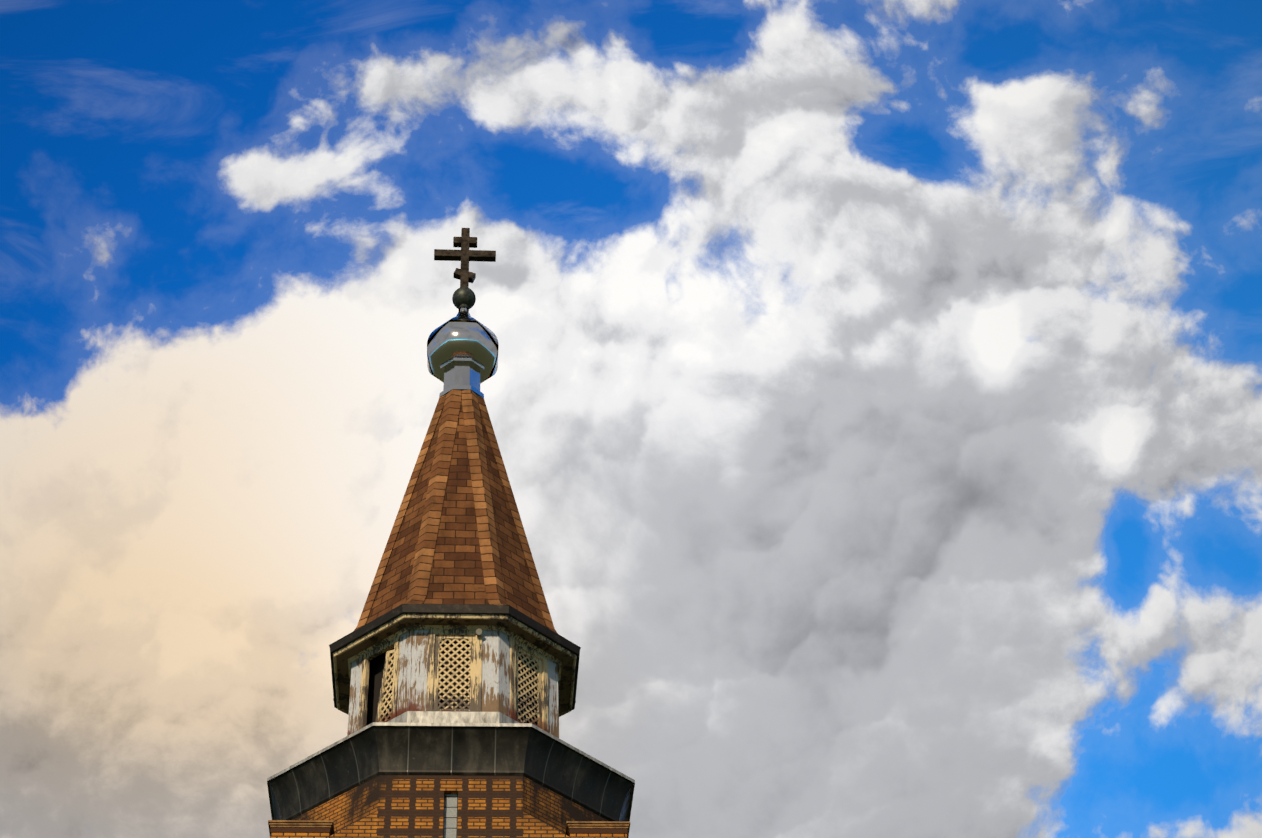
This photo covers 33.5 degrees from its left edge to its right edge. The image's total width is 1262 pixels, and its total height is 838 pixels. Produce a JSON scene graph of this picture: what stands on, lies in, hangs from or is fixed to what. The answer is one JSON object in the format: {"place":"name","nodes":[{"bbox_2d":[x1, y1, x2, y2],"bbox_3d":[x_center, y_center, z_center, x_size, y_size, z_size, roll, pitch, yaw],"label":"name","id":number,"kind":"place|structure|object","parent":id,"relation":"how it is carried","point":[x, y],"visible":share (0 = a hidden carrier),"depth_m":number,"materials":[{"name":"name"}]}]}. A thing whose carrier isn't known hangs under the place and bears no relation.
{"place":"outdoors","nodes":[
{"label":"outdoors","id":0,"kind":"place"},
{"bbox_2d":[0,0,1261,837],"label":"sky","id":1,"kind":"structure","parent":0,"point":[873,399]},
{"label":"ground","id":2,"kind":"structure","parent":0,"visible":0},
{"bbox_2d":[268,820,629,837],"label":"corner piers","id":3,"kind":"structure","parent":2,"relation":"on","point":[325,829],"depth_m":35.37,"materials":[{"name":"brick"}]},
{"bbox_2d":[292,775,608,837],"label":"brick tower","id":4,"kind":"structure","parent":2,"relation":"on","point":[438,806],"depth_m":35.84,"materials":[{"name":"brown brick"}]},
{"bbox_2d":[267,722,634,820],"bbox_3d":[-3.322,7.469,38.864,6.624,1.460,6.624,1,-40,-4],"label":"metal roof skirt","id":5,"kind":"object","parent":4,"relation":"on","point":[540,756],"visible":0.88,"depth_m":36.49,"materials":[{"name":"black metal"}]},
{"bbox_2d":[388,711,518,722],"bbox_3d":[-3.354,6.747,39.458,4.020,0.450,4.020,1,-40,-4],"label":"ledge","id":6,"kind":"object","parent":5,"relation":"on","point":[446,717],"visible":0.13,"depth_m":37.98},
{"bbox_2d":[358,629,558,731],"bbox_3d":[-3.392,5.875,40.176,3.980,1.864,3.980,1,-40,-4],"label":"window frame","id":7,"kind":"object","parent":5,"relation":"on","point":[435,637],"visible":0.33,"depth_m":39.01,"materials":[{"name":"beige wood"}]},
{"bbox_2d":[366,639,537,725],"bbox_3d":[-3.384,6.057,40.026,3.820,2.440,3.820,1,-40,-4],"label":"lattice screen","id":8,"kind":"object","parent":7,"relation":"in","point":[376,667],"visible":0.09,"depth_m":39.38,"materials":[{"name":"black"}]},
{"bbox_2d":[347,629,558,737],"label":"wall panels","id":9,"kind":"object","parent":7,"relation":"attached to","point":[412,680],"visible":0.35,"depth_m":38.88,"materials":[{"name":"white wood"}]},
{"bbox_2d":[333,614,576,716],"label":"eave mouldings","id":10,"kind":"object","parent":7,"relation":"attached to","point":[345,657],"visible":0.52,"depth_m":39.62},
{"bbox_2d":[330,604,579,710],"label":"roof fascia","id":11,"kind":"structure","parent":7,"relation":"attached to","point":[509,610],"depth_m":39.27,"materials":[{"name":"black metal"}]},
{"bbox_2d":[329,389,580,702],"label":"roof ridge shingles","id":12,"kind":"object","parent":11,"relation":"on","point":[491,567],"visible":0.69,"depth_m":42.24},
{"bbox_2d":[439,358,483,397],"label":"dome drum","id":13,"kind":"object","parent":12,"relation":"on","point":[461,373],"visible":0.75,"depth_m":45.40,"materials":[{"name":"silver metal"}]},
{"bbox_2d":[427,306,498,380],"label":"onion dome","id":14,"kind":"structure","parent":13,"relation":"on","point":[463,333],"depth_m":45.67,"materials":[{"name":"silver metal"}]},
{"bbox_2d":[452,287,475,309],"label":"ball","id":15,"kind":"object","parent":14,"relation":"on","point":[464,297],"visible":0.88,"depth_m":47.05,"materials":[{"name":"black metal"}]},
{"bbox_2d":[434,228,495,287],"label":"cross","id":16,"kind":"object","parent":15,"relation":"on","point":[465,242],"visible":0.85,"depth_m":48.03,"materials":[{"name":"brown metal"}]},
{"bbox_2d":[365,392,547,658],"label":"roof shingles","id":17,"kind":"object","parent":11,"relation":"on","point":[456,575],"visible":0.38,"depth_m":41.29,"materials":[{"name":"brown brick"}]},
{"bbox_2d":[379,639,538,726],"bbox_3d":[-3.389,5.935,40.126,3.880,1.556,3.880,1,-40,-4],"label":"lattice screen","id":18,"kind":"object","parent":7,"relation":"attached to","point":[468,682],"visible":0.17,"depth_m":38.86,"materials":[{"name":"beige wood"}]},
{"bbox_2d":[475,628,482,635],"bbox_3d":[-2.838,3.996,39.122,0.150,0.165,0.204,1,-40,-4],"label":"light fixture","id":19,"kind":"object","parent":7,"relation":"attached to","point":[478,631],"visible":1,"depth_m":39.05,"materials":[{"name":"grey"}]}
]}

